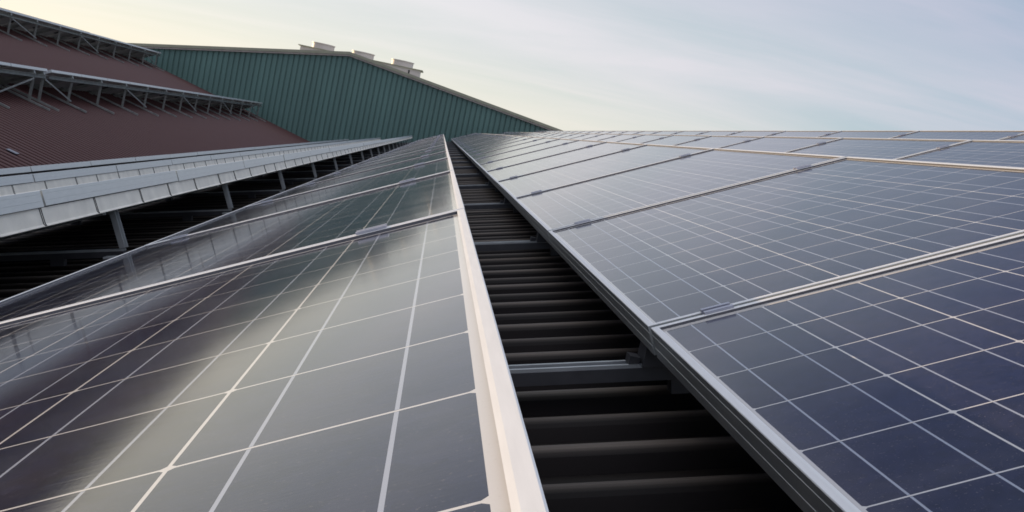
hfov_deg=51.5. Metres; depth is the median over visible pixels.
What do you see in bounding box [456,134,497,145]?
solar panel
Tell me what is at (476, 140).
solar panel
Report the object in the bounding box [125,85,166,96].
solar panel
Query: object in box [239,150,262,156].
solar panel
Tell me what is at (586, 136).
solar panel
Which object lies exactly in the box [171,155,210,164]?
solar panel
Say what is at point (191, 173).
solar panel
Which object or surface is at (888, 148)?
solar panel
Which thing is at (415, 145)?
solar panel
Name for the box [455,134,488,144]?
solar panel
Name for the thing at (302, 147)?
solar panel
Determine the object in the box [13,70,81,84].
solar panel
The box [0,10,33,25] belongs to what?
solar panel
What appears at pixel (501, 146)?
solar panel
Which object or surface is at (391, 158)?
solar panel
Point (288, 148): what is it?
solar panel
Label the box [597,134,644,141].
solar panel
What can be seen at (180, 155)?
solar panel
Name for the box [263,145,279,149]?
solar panel
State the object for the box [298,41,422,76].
fan unit
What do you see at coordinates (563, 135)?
solar panel
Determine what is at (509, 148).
solar panel
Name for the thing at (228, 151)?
solar panel
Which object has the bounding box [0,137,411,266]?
panel rack
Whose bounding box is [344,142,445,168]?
solar panel
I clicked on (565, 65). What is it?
sky
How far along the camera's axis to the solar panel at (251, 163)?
7.19 m
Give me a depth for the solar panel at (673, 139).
10.78 m
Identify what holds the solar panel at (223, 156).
on the panel rack at (20, 188)
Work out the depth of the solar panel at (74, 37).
33.36 m
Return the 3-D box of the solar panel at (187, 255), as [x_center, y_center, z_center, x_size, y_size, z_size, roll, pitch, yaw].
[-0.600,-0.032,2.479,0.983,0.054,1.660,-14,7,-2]
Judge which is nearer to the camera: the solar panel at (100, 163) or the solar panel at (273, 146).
the solar panel at (100, 163)
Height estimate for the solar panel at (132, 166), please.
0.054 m
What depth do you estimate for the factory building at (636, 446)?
3.17 m
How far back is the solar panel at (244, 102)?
40.22 m
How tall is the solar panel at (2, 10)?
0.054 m
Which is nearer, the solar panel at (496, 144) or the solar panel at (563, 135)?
the solar panel at (496, 144)
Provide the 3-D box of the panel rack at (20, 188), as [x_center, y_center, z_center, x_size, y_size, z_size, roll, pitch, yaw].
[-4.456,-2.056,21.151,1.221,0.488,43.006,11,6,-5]
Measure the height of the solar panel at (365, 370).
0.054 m
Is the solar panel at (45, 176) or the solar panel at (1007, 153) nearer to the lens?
the solar panel at (1007, 153)
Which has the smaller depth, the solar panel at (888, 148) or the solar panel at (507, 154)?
the solar panel at (888, 148)
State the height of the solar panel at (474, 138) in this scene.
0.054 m
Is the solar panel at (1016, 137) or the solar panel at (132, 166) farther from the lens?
the solar panel at (132, 166)
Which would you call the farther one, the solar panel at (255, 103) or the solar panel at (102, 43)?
the solar panel at (255, 103)
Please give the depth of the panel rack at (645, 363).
1.83 m
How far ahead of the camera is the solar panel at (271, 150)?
15.35 m
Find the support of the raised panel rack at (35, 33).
on the factory building at (636, 446)
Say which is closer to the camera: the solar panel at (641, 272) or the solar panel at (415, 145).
the solar panel at (641, 272)
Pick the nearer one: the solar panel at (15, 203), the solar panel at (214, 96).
the solar panel at (15, 203)
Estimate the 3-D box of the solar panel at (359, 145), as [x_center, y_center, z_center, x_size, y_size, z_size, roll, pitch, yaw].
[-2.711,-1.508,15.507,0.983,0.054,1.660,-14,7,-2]
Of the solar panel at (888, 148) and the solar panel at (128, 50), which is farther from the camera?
the solar panel at (128, 50)
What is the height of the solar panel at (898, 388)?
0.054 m
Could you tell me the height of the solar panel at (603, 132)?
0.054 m
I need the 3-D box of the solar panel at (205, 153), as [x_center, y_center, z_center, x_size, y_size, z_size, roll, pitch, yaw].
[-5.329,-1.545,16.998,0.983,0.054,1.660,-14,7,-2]
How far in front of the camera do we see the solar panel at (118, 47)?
37.89 m
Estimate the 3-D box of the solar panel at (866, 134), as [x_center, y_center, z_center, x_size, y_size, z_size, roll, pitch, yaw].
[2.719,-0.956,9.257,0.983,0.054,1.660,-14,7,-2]
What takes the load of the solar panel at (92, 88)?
on the raised panel rack at (20, 76)
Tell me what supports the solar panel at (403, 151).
on the panel rack at (110, 257)
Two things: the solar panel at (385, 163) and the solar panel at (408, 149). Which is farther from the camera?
the solar panel at (408, 149)
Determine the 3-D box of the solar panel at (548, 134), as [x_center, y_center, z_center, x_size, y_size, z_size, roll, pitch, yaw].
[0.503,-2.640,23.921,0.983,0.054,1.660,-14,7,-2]
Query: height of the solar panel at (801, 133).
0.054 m
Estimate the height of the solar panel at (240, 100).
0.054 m
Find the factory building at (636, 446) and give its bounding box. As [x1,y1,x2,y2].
[0,8,802,511]
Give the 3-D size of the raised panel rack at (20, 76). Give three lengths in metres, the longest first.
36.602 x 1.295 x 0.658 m
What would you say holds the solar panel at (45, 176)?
on the panel rack at (20, 188)
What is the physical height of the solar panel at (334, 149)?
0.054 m
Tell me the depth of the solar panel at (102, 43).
36.27 m
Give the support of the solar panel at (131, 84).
on the raised panel rack at (20, 76)
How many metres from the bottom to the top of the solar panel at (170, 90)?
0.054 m
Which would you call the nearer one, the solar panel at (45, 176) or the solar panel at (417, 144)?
the solar panel at (45, 176)
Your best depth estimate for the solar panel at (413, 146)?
16.26 m
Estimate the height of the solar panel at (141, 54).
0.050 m
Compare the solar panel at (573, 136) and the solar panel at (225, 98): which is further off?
the solar panel at (225, 98)
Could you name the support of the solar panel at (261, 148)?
on the panel rack at (120, 164)
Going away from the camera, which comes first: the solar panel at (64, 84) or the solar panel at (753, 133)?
the solar panel at (753, 133)
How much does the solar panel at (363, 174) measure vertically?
0.054 m
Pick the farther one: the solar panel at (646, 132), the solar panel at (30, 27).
the solar panel at (30, 27)
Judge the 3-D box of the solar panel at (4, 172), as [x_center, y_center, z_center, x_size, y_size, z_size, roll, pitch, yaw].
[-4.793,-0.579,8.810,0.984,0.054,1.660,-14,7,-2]
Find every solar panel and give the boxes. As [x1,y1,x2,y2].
[0,8,8,12]
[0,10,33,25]
[0,62,10,68]
[0,63,47,77]
[0,166,30,176]
[0,170,466,322]
[0,174,33,186]
[0,191,43,215]
[0,208,548,511]
[4,17,55,31]
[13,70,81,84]
[20,161,90,174]
[29,23,74,36]
[31,165,116,182]
[37,170,177,208]
[43,74,107,88]
[49,29,92,41]
[66,34,108,45]
[75,78,129,91]
[80,157,135,168]
[84,38,123,48]
[99,42,136,51]
[102,82,149,93]
[115,46,149,55]
[116,159,171,171]
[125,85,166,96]
[126,154,169,163]
[130,50,160,57]
[144,157,453,245]
[147,88,181,98]
[155,90,195,100]
[164,152,197,159]
[167,161,244,183]
[171,92,208,101]
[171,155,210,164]
[185,94,218,103]
[192,150,219,156]
[198,96,229,104]
[210,98,238,105]
[210,152,239,159]
[214,149,238,154]
[218,99,247,105]
[228,100,254,106]
[233,147,254,152]
[237,102,262,107]
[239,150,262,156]
[243,155,283,168]
[245,150,449,206]
[251,146,267,150]
[262,148,280,153]
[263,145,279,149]
[281,146,295,150]
[282,151,310,161]
[295,145,307,148]
[295,146,447,187]
[308,148,329,156]
[324,146,343,153]
[326,144,446,175]
[343,144,354,149]
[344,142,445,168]
[354,143,363,147]
[360,141,445,162]
[370,140,444,158]
[381,139,444,154]
[387,138,444,152]
[389,137,444,151]
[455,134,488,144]
[455,134,492,143]
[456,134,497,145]
[457,134,498,146]
[458,135,503,148]
[459,135,510,149]
[461,135,514,151]
[462,136,523,153]
[464,136,531,155]
[466,137,545,158]
[470,137,559,162]
[473,138,577,168]
[478,140,606,176]
[486,141,645,188]
[496,144,713,207]
[513,148,845,244]
[536,133,556,136]
[544,133,565,137]
[548,157,1023,354]
[550,133,576,137]
[561,133,589,138]
[570,133,601,139]
[581,134,620,140]
[596,131,612,133]
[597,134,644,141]
[605,131,626,133]
[616,134,670,142]
[618,131,641,133]
[634,131,659,133]
[640,135,711,144]
[651,234,1023,511]
[652,131,681,134]
[670,131,707,134]
[673,136,763,147]
[696,131,740,135]
[720,136,840,151]
[725,131,782,135]
[767,131,838,136]
[786,138,969,158]
[819,130,918,137]
[892,130,1023,139]
[894,140,1023,167]
[999,133,1023,140]
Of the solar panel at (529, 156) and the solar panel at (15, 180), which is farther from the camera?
the solar panel at (529, 156)
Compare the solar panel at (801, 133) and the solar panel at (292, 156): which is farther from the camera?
the solar panel at (801, 133)
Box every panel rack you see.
[0,12,163,70]
[0,69,265,121]
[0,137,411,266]
[0,139,380,195]
[5,143,322,176]
[103,143,409,260]
[446,141,689,393]
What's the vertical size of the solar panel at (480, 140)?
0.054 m
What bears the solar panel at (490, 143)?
on the panel rack at (645, 363)
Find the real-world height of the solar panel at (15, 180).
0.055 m
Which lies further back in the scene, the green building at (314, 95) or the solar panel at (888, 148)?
the green building at (314, 95)
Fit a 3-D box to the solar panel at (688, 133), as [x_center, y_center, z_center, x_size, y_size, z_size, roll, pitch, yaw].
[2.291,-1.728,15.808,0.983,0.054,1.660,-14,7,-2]
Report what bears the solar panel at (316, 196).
on the panel rack at (110, 257)
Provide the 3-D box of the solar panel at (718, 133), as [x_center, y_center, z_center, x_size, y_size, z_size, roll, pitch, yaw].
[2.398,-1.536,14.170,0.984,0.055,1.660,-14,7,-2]
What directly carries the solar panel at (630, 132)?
on the panel rack
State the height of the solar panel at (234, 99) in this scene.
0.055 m
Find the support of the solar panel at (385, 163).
on the panel rack at (110, 257)
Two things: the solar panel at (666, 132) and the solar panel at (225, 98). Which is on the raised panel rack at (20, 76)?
the solar panel at (225, 98)
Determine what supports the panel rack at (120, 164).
on the factory building at (636, 446)
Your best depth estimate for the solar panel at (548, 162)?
7.42 m
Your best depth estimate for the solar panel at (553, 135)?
22.39 m
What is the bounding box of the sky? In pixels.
[0,0,1023,130]
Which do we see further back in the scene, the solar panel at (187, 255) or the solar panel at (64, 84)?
the solar panel at (64, 84)
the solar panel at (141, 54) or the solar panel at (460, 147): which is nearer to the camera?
the solar panel at (460, 147)
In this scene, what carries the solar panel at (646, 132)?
on the panel rack
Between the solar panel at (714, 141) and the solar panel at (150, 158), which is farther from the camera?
the solar panel at (150, 158)
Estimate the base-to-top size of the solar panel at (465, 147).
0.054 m
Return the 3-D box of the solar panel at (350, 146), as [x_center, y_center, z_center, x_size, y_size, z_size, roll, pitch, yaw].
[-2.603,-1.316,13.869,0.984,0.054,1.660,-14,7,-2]
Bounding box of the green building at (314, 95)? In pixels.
[129,43,562,142]
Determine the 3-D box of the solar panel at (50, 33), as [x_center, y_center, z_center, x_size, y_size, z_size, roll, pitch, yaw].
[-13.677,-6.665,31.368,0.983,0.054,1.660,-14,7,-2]
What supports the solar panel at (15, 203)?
on the panel rack at (48, 217)
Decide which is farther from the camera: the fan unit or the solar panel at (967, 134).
the fan unit
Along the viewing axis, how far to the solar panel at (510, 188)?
5.72 m
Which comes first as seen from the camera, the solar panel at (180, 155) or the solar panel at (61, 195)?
the solar panel at (61, 195)
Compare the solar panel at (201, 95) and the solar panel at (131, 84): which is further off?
the solar panel at (201, 95)
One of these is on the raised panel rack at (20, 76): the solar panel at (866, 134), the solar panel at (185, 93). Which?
the solar panel at (185, 93)
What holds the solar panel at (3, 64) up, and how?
on the raised panel rack at (20, 76)
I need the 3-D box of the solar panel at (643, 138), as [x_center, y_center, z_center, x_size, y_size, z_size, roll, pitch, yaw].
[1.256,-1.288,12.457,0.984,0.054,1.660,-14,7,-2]
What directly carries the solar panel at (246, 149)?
on the panel rack at (120, 164)
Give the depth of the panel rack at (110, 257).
3.81 m
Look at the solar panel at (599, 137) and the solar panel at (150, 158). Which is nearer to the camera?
the solar panel at (150, 158)
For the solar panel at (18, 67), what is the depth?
18.60 m
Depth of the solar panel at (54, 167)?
10.52 m
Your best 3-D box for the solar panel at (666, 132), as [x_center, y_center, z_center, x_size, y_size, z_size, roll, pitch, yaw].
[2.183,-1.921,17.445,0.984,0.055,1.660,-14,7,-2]
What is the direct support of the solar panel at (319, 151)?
on the panel rack at (48, 217)
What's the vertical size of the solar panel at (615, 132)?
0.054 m
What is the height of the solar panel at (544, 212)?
0.054 m
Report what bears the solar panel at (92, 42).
on the raised panel rack at (35, 33)
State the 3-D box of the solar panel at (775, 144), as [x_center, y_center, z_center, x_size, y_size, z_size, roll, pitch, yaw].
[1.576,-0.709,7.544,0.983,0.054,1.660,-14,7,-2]
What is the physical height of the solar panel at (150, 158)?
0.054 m

